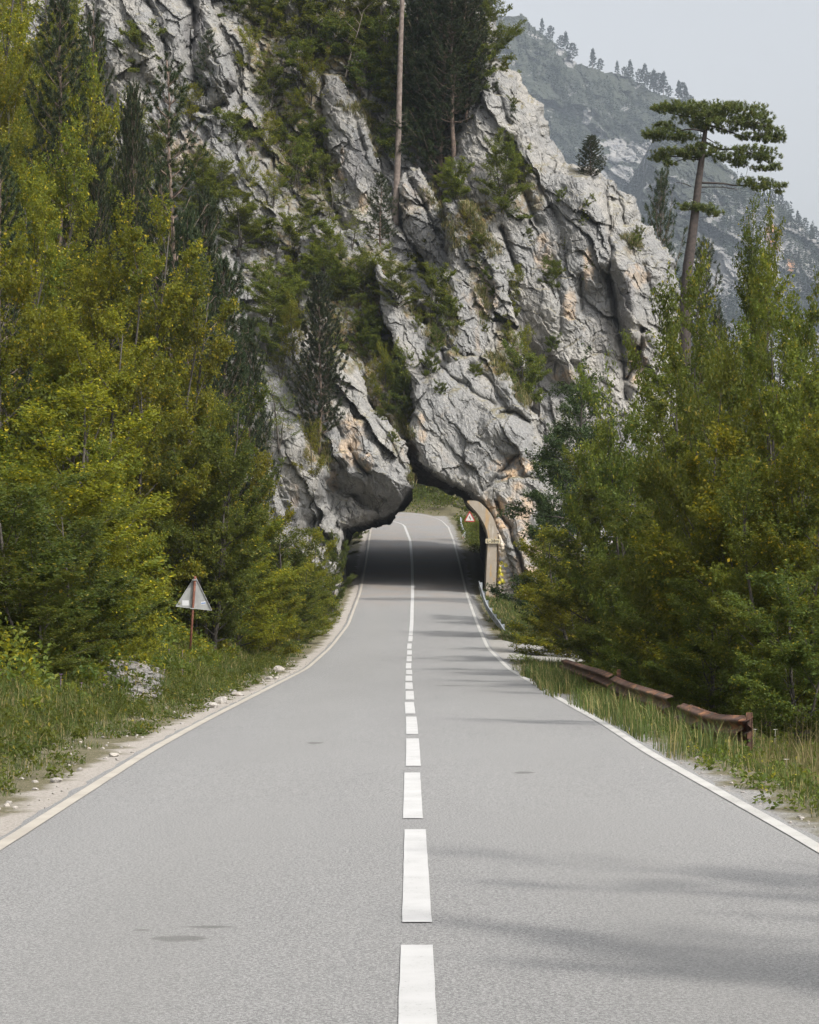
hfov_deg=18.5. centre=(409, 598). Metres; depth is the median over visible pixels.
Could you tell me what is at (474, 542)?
undergrowth
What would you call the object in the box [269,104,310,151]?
shrub
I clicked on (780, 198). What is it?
ridge pine
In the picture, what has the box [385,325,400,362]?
shrub
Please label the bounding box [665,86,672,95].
ridge pine
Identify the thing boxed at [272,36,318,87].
shrub
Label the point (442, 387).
shrub
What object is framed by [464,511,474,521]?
bend sign
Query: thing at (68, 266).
hornbeam tree
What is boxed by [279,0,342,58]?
shrub
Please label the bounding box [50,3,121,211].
hornbeam tree
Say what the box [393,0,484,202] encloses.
pine tree
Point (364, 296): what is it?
shrub
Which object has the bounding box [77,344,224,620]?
hornbeam tree
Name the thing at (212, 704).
stone
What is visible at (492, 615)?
steel barrier
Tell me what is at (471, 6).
pine tree
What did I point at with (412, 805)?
line dash
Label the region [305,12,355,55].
shrub
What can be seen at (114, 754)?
stone
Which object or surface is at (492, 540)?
length plate
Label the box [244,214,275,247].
shrub
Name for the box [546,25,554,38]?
ridge pine
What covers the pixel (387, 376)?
shrub
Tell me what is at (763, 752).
weeds
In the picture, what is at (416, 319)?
shrub
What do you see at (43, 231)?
hornbeam tree
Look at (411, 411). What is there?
shrub
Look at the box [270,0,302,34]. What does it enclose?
shrub
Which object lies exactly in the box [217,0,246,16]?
shrub
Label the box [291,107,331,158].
shrub
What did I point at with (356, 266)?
shrub
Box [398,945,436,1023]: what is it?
line dash
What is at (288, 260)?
shrub
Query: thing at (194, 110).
shrub
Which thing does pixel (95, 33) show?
pine tree
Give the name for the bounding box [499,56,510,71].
shrub
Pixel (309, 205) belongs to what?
shrub
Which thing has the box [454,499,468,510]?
broadleaf tree
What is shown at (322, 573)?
hornbeam tree
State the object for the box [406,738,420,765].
line dash
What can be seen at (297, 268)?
shrub
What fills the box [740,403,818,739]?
hornbeam tree
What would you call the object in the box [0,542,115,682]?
broadleaf tree
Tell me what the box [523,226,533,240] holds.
shrub
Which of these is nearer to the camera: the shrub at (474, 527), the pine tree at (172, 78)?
the pine tree at (172, 78)
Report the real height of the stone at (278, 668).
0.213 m
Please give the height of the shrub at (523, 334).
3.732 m
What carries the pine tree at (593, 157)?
on the cliff
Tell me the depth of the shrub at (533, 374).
135.72 m
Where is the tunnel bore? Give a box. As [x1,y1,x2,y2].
[340,442,493,587]
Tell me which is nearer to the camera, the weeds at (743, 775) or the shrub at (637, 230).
the weeds at (743, 775)
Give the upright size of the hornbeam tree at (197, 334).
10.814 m
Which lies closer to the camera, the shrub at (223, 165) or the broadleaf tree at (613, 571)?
the broadleaf tree at (613, 571)
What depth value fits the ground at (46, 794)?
29.78 m
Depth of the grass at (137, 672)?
48.38 m
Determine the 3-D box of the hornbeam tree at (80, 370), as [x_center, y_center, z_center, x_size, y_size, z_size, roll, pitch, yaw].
[-7.440,-3.051,57.872,3.393,7.443,3.264,0,0,-11]
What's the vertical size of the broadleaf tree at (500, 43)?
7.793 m
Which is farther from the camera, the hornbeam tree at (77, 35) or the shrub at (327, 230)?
the shrub at (327, 230)
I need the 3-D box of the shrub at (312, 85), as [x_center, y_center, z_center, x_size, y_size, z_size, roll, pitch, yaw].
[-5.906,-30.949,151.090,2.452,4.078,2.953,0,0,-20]
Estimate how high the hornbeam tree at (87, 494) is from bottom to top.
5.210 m
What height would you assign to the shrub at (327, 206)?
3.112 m
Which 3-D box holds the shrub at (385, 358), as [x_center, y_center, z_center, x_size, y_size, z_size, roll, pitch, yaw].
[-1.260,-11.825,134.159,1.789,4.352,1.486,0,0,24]
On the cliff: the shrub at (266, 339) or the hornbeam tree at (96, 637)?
the shrub at (266, 339)
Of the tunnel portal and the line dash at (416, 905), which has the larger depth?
the tunnel portal
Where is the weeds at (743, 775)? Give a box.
[507,652,818,811]
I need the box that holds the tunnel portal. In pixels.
[466,501,517,601]
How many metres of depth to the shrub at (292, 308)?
131.30 m
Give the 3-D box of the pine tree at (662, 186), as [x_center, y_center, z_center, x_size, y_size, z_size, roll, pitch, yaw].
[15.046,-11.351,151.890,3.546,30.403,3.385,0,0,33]
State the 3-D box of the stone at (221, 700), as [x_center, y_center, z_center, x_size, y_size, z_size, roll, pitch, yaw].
[-3.302,1.795,44.008,0.212,0.172,0.227,0,0,-28]
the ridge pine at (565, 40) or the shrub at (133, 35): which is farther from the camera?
the ridge pine at (565, 40)
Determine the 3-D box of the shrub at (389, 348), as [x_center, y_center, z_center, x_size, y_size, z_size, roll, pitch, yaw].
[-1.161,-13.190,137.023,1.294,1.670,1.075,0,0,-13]
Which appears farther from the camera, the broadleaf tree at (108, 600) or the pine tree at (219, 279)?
the pine tree at (219, 279)
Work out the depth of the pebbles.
26.69 m
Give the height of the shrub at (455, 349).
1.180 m
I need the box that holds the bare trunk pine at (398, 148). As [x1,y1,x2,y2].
[384,0,415,225]
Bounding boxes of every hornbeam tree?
[0,0,45,368]
[0,0,58,200]
[0,0,107,215]
[0,0,120,156]
[0,115,65,372]
[0,225,112,525]
[0,374,176,628]
[1,160,142,468]
[1,174,66,453]
[3,115,99,397]
[12,301,162,586]
[24,47,124,360]
[33,38,121,348]
[33,430,171,659]
[47,590,113,669]
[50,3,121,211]
[64,190,207,521]
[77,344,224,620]
[78,520,164,661]
[109,254,241,583]
[112,168,182,374]
[151,296,260,588]
[182,501,308,650]
[212,408,295,626]
[237,560,310,655]
[277,560,337,640]
[288,527,343,631]
[504,523,596,664]
[527,588,598,654]
[614,384,816,712]
[686,184,800,595]
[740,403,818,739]
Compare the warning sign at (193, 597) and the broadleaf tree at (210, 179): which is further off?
the broadleaf tree at (210, 179)
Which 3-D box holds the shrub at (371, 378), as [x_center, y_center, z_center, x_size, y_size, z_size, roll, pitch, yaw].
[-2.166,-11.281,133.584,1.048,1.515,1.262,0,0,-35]
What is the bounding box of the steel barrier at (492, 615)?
[479,581,504,630]
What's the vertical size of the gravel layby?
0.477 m
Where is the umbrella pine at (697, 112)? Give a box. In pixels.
[641,98,788,518]
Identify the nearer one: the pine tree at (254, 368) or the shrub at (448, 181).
the pine tree at (254, 368)
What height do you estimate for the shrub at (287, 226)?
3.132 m
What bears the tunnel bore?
in the cliff
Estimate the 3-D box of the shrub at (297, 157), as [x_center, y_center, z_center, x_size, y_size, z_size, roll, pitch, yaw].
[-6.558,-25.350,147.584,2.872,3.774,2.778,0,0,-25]
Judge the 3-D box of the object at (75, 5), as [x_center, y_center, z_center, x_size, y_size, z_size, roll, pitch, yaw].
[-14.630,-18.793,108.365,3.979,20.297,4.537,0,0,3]
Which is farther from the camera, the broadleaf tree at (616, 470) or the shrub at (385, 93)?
the shrub at (385, 93)
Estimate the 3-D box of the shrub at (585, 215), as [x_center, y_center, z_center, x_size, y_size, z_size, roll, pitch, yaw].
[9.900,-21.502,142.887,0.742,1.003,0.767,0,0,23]
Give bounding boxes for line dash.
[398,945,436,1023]
[402,829,431,921]
[403,772,422,817]
[405,676,411,680]
[405,682,412,688]
[405,702,414,712]
[406,691,413,699]
[406,717,417,733]
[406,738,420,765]
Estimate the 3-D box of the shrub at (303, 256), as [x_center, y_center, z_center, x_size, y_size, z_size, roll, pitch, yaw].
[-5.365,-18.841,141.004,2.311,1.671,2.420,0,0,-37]
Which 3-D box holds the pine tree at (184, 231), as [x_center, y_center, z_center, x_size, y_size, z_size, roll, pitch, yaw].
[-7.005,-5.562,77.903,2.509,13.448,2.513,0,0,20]
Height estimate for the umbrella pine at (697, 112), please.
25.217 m
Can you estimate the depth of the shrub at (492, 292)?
139.19 m
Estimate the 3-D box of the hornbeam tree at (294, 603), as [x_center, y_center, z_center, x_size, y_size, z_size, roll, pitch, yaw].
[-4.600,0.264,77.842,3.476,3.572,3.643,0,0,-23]
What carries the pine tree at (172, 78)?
on the ground at (46, 794)
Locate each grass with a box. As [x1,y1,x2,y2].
[0,593,343,796]
[1,638,260,712]
[301,91,643,487]
[477,595,818,817]
[511,624,818,778]
[511,659,752,763]
[716,701,818,793]
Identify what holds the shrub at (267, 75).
on the cliff
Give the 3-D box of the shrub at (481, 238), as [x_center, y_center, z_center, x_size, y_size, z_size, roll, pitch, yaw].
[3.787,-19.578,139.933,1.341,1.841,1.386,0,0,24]
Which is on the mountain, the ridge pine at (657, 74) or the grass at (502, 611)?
the ridge pine at (657, 74)
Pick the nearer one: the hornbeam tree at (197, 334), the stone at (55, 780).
the stone at (55, 780)
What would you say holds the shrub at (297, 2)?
on the cliff
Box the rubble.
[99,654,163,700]
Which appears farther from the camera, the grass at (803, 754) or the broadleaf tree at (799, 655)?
the broadleaf tree at (799, 655)
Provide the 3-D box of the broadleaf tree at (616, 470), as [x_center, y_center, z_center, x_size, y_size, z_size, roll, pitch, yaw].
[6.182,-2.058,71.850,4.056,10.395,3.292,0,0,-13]
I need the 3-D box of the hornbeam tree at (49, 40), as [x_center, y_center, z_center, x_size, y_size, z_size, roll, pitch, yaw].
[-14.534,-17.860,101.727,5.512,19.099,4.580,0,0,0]
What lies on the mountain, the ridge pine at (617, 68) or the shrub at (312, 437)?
the ridge pine at (617, 68)
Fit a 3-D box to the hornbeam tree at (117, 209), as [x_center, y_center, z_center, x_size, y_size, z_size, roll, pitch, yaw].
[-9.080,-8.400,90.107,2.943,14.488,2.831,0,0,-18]
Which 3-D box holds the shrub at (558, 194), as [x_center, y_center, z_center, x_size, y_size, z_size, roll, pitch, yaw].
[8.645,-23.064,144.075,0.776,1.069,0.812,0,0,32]
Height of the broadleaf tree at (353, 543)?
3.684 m
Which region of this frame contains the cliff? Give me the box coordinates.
[0,0,679,594]
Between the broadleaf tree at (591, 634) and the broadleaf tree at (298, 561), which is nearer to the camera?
the broadleaf tree at (591, 634)
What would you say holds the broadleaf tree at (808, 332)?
on the ground at (46, 794)
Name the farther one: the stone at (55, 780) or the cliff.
the cliff
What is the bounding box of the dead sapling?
[344,6,367,76]
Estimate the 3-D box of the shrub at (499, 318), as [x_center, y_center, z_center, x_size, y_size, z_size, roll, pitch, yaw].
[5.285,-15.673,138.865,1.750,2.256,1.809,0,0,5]
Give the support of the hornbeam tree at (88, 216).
on the ground at (46, 794)
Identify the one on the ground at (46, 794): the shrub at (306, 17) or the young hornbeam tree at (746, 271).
the young hornbeam tree at (746, 271)
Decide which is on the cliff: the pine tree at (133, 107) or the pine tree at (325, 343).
the pine tree at (325, 343)
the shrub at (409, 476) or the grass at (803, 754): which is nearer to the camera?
the grass at (803, 754)
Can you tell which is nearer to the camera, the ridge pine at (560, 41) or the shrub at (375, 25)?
the shrub at (375, 25)
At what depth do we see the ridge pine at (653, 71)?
2846.01 m
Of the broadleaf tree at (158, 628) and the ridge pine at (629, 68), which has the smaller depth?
the broadleaf tree at (158, 628)
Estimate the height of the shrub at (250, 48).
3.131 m
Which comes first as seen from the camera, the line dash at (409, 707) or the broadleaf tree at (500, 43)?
the line dash at (409, 707)
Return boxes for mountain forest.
[517,22,818,398]
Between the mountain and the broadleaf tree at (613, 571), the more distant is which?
the mountain
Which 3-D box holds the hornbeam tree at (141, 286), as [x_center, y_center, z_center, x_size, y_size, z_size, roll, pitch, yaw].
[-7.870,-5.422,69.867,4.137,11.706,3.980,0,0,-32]
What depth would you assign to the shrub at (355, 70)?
151.77 m
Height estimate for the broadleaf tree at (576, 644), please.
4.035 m
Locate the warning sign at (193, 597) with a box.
[176,576,211,648]
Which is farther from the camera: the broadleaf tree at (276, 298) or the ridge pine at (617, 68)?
the ridge pine at (617, 68)
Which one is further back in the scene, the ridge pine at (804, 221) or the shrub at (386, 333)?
the ridge pine at (804, 221)
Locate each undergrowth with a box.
[0,430,289,655]
[0,446,291,669]
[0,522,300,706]
[405,484,476,517]
[452,514,480,553]
[638,675,818,752]
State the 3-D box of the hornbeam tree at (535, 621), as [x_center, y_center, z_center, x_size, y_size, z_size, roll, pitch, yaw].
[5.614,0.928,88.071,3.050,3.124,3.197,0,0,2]
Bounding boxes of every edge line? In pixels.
[0,528,371,849]
[410,513,818,852]
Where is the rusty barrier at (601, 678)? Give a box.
[559,659,752,752]
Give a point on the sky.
(763, 51)
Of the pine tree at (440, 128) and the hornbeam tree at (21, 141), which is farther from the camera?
the pine tree at (440, 128)
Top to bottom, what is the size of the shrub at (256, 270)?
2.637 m
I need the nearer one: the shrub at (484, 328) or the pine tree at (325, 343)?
the pine tree at (325, 343)
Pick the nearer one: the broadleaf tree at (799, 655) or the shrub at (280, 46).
the broadleaf tree at (799, 655)
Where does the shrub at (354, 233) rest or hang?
on the cliff
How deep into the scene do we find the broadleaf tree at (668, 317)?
62.08 m
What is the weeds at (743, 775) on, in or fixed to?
on the ground at (46, 794)
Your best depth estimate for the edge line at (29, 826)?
25.00 m
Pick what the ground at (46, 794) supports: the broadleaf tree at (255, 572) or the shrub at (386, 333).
the broadleaf tree at (255, 572)
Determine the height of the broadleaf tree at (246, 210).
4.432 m
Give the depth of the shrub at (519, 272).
142.21 m
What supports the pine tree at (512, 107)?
on the cliff
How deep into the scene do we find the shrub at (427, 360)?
133.72 m
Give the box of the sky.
[493,0,818,238]
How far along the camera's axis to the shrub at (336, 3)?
154.37 m
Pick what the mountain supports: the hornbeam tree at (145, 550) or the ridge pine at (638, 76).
the ridge pine at (638, 76)
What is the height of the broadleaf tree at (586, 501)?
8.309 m
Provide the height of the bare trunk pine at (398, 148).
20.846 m
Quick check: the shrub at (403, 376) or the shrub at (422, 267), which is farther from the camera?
the shrub at (422, 267)
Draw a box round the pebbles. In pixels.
[0,661,818,835]
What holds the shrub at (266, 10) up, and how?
on the cliff
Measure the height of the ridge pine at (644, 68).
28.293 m
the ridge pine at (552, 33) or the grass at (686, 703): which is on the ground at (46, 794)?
the grass at (686, 703)
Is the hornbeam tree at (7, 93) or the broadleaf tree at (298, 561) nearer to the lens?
the broadleaf tree at (298, 561)
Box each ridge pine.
[539,19,544,31]
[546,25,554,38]
[557,35,563,46]
[562,31,569,50]
[566,43,578,62]
[589,47,596,66]
[596,58,603,70]
[615,61,619,72]
[627,59,633,75]
[635,69,643,82]
[640,63,647,81]
[644,72,656,90]
[649,69,657,89]
[652,72,664,90]
[659,71,668,94]
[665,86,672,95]
[674,80,681,98]
[677,82,688,98]
[682,86,688,100]
[767,189,776,201]
[778,193,783,205]
[802,217,808,228]
[812,226,818,238]
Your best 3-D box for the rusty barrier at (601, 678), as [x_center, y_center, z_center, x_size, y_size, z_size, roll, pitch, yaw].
[3.885,1.798,47.798,0.448,0.978,34.404,0,0,0]
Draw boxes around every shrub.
[111,18,167,74]
[176,82,203,124]
[195,148,241,198]
[211,101,260,151]
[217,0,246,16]
[231,0,276,31]
[233,19,266,72]
[236,154,260,189]
[243,256,286,293]
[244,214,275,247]
[246,0,289,37]
[248,57,298,117]
[253,109,291,157]
[253,321,290,364]
[254,370,301,453]
[256,165,294,209]
[260,30,296,65]
[265,211,317,263]
[266,339,300,379]
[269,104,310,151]
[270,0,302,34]
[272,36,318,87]
[272,304,302,341]
[273,290,308,365]
[274,255,299,303]
[275,133,323,196]
[277,0,329,35]
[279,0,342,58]
[279,85,310,117]
[284,260,318,300]
[287,345,318,406]
[289,47,331,116]
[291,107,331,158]
[291,414,326,476]
[294,195,323,224]
[295,288,324,325]
[297,245,330,267]
[301,234,348,294]
[304,213,347,264]
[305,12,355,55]
[307,148,340,194]
[313,330,348,364]
[318,173,354,218]
[322,269,361,303]
[323,0,355,23]
[326,11,382,66]
[332,294,363,331]
[334,204,376,249]
[334,239,402,306]
[343,45,392,94]
[345,0,383,30]
[346,301,392,360]
[349,238,384,283]
[352,300,389,345]
[354,0,405,35]
[354,8,407,65]
[360,373,377,399]
[361,66,414,131]
[365,42,410,96]
[366,357,380,378]
[369,337,403,416]
[370,315,391,341]
[373,249,421,310]
[374,107,426,169]
[374,342,421,419]
[374,406,387,419]
[377,364,406,385]
[382,342,396,362]
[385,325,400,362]
[387,427,398,441]
[393,387,410,412]
[397,401,413,425]
[404,239,439,273]
[405,472,413,484]
[411,261,456,317]
[411,314,424,331]
[420,343,441,375]
[427,322,446,350]
[428,290,464,326]
[432,155,475,202]
[433,378,448,393]
[437,167,470,202]
[449,43,497,97]
[452,345,459,360]
[459,209,478,229]
[464,231,487,261]
[467,361,483,376]
[467,519,478,535]
[471,126,535,227]
[474,255,483,270]
[479,263,498,288]
[481,322,490,331]
[488,284,494,295]
[494,296,521,333]
[497,360,508,375]
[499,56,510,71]
[500,338,552,403]
[501,328,512,343]
[504,144,534,196]
[505,264,525,300]
[506,95,518,104]
[506,331,519,352]
[507,320,536,376]
[513,384,522,391]
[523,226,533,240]
[537,254,565,287]
[544,331,562,355]
[554,186,566,201]
[579,211,588,224]
[580,248,594,286]
[630,233,641,250]
[633,225,645,239]
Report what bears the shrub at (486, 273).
on the cliff
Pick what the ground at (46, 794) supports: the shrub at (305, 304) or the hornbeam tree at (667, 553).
the hornbeam tree at (667, 553)
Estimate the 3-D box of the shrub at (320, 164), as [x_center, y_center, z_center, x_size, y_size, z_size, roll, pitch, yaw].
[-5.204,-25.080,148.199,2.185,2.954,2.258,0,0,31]
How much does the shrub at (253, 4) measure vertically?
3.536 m
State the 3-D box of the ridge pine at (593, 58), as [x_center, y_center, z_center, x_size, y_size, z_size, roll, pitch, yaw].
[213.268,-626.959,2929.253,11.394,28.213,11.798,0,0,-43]
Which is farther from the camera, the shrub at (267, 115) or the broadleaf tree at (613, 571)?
the shrub at (267, 115)
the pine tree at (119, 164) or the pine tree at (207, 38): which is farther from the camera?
the pine tree at (207, 38)
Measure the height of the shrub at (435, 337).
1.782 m
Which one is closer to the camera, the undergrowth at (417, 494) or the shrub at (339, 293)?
the shrub at (339, 293)
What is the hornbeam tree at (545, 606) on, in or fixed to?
on the ground at (46, 794)
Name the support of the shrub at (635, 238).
on the cliff
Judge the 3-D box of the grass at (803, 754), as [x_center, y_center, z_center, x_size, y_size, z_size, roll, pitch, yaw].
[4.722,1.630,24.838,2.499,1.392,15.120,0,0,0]
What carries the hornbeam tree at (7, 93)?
on the ground at (46, 794)
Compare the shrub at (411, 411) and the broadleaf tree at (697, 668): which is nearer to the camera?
the broadleaf tree at (697, 668)
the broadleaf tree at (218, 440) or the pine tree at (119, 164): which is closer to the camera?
the broadleaf tree at (218, 440)
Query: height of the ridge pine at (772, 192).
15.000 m
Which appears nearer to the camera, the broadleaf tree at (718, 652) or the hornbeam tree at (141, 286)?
the broadleaf tree at (718, 652)
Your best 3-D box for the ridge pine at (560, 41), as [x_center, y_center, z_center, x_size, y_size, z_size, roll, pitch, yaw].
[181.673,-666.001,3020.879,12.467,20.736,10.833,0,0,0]
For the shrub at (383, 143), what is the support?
on the cliff
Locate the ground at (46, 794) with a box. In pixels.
[0,484,818,836]
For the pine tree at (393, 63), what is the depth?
150.13 m
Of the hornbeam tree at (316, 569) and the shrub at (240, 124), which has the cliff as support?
the shrub at (240, 124)
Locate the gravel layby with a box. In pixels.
[489,640,582,660]
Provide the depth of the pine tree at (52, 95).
87.81 m
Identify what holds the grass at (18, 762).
on the ground at (46, 794)
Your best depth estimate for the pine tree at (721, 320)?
119.92 m
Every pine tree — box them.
[0,143,41,442]
[13,0,114,341]
[68,2,124,235]
[75,144,122,428]
[101,94,151,414]
[109,76,161,459]
[111,52,236,420]
[147,150,181,387]
[154,206,222,550]
[186,184,233,445]
[192,28,220,111]
[198,253,261,547]
[229,315,279,617]
[284,271,351,454]
[362,171,398,245]
[385,0,447,158]
[386,0,450,140]
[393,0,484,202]
[417,0,488,160]
[435,0,498,122]
[507,104,516,150]
[575,134,606,176]
[641,166,687,287]
[678,234,731,399]
[697,302,736,426]
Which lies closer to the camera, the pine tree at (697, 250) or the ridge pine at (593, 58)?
the pine tree at (697, 250)
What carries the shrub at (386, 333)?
on the cliff
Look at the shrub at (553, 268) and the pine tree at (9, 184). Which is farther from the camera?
the shrub at (553, 268)
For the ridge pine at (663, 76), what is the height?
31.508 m
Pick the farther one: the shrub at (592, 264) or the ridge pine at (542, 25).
the ridge pine at (542, 25)
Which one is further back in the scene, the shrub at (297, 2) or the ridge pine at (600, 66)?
the ridge pine at (600, 66)
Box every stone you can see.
[50,778,61,782]
[109,753,119,756]
[204,702,217,707]
[214,696,226,703]
[230,691,243,695]
[273,666,284,670]
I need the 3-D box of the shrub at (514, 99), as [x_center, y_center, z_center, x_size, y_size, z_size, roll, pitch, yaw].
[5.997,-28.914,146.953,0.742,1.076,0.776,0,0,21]
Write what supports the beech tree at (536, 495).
on the ground at (46, 794)
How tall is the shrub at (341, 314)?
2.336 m
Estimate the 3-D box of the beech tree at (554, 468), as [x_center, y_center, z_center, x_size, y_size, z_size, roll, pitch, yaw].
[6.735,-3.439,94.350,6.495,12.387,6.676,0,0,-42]
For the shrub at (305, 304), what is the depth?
138.49 m
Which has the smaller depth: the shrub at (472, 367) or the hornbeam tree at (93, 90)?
the hornbeam tree at (93, 90)
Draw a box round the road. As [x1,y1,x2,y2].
[0,512,818,1023]
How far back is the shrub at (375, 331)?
136.91 m
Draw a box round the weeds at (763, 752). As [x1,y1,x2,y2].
[505,601,816,778]
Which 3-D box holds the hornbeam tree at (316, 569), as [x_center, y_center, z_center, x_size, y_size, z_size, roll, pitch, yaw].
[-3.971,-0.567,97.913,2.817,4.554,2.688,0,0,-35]
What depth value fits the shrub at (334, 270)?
139.75 m
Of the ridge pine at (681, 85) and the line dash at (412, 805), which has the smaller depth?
the line dash at (412, 805)
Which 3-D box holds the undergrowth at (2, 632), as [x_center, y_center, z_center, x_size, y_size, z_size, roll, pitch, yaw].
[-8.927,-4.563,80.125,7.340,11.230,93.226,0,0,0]
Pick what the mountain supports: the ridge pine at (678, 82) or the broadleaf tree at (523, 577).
the ridge pine at (678, 82)
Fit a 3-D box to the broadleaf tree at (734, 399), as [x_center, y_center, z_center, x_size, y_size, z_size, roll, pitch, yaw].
[6.354,-2.022,51.956,3.221,9.883,3.018,0,0,-3]
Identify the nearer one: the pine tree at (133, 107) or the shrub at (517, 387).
the pine tree at (133, 107)
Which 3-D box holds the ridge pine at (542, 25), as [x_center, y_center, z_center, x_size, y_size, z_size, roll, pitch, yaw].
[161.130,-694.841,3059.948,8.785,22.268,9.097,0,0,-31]
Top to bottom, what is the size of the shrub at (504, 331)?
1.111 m
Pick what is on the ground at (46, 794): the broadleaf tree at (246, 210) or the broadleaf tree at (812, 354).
the broadleaf tree at (812, 354)
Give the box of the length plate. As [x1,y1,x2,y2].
[486,539,499,542]
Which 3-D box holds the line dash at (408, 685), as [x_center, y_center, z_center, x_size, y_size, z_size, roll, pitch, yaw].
[-0.011,1.797,51.899,0.156,0.029,4.758,0,0,0]
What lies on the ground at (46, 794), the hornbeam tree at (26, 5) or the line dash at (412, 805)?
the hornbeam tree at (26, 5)
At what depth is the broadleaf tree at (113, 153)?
96.86 m
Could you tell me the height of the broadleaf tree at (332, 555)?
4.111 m
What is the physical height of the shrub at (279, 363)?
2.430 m
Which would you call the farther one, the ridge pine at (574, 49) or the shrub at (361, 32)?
the ridge pine at (574, 49)
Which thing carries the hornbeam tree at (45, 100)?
on the ground at (46, 794)
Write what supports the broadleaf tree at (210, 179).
on the cliff
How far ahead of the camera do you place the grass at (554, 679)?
34.92 m
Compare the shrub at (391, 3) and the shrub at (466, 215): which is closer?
the shrub at (466, 215)
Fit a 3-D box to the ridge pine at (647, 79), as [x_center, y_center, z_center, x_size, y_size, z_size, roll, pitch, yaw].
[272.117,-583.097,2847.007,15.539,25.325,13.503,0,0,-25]
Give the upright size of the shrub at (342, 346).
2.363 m
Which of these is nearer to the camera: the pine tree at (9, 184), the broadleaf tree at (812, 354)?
the broadleaf tree at (812, 354)
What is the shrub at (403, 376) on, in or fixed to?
on the cliff
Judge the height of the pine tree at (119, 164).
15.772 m
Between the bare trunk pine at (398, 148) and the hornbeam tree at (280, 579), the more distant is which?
the bare trunk pine at (398, 148)
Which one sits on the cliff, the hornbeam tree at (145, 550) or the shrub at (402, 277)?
the shrub at (402, 277)
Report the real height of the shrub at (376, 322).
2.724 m
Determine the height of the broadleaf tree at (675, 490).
8.472 m
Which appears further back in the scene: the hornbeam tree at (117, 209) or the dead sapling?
the dead sapling
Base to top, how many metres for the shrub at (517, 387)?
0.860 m
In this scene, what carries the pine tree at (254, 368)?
on the ground at (46, 794)
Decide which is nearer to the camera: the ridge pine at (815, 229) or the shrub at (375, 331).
the shrub at (375, 331)
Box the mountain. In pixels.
[496,13,818,516]
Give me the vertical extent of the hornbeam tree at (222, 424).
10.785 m
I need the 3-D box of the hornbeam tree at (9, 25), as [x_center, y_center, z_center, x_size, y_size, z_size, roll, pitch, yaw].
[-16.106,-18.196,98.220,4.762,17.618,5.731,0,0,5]
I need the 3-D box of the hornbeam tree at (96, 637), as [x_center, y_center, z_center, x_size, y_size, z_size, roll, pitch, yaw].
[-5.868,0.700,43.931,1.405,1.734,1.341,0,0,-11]
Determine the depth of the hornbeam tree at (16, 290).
57.23 m
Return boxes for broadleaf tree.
[0,457,142,653]
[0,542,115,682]
[5,486,179,662]
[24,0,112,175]
[66,137,131,390]
[71,85,156,302]
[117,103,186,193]
[129,407,257,636]
[132,587,166,643]
[143,382,286,649]
[172,143,239,222]
[172,540,262,641]
[212,185,278,256]
[236,261,309,326]
[242,518,333,645]
[316,529,357,613]
[347,532,364,555]
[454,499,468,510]
[466,0,526,72]
[509,545,587,640]
[529,416,638,660]
[547,557,618,671]
[554,344,667,676]
[568,522,652,680]
[584,328,726,684]
[590,582,673,690]
[596,477,746,700]
[618,320,782,706]
[619,237,725,645]
[640,262,774,699]
[640,560,759,716]
[694,439,818,732]
[708,244,818,709]
[721,558,818,750]
[734,188,818,652]
[734,318,818,622]
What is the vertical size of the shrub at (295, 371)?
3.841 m
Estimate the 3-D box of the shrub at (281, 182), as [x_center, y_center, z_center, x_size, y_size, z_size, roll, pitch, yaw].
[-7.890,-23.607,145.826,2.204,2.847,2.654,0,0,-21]
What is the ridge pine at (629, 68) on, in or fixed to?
on the mountain
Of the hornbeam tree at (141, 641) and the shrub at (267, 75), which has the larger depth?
the shrub at (267, 75)
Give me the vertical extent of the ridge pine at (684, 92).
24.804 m
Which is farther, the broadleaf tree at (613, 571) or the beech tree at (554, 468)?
the beech tree at (554, 468)
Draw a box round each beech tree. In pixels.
[483,341,642,633]
[508,462,582,616]
[533,377,614,572]
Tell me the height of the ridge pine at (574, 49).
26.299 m
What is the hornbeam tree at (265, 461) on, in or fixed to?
on the ground at (46, 794)
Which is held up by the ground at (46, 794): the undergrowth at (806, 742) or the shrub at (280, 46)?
the undergrowth at (806, 742)

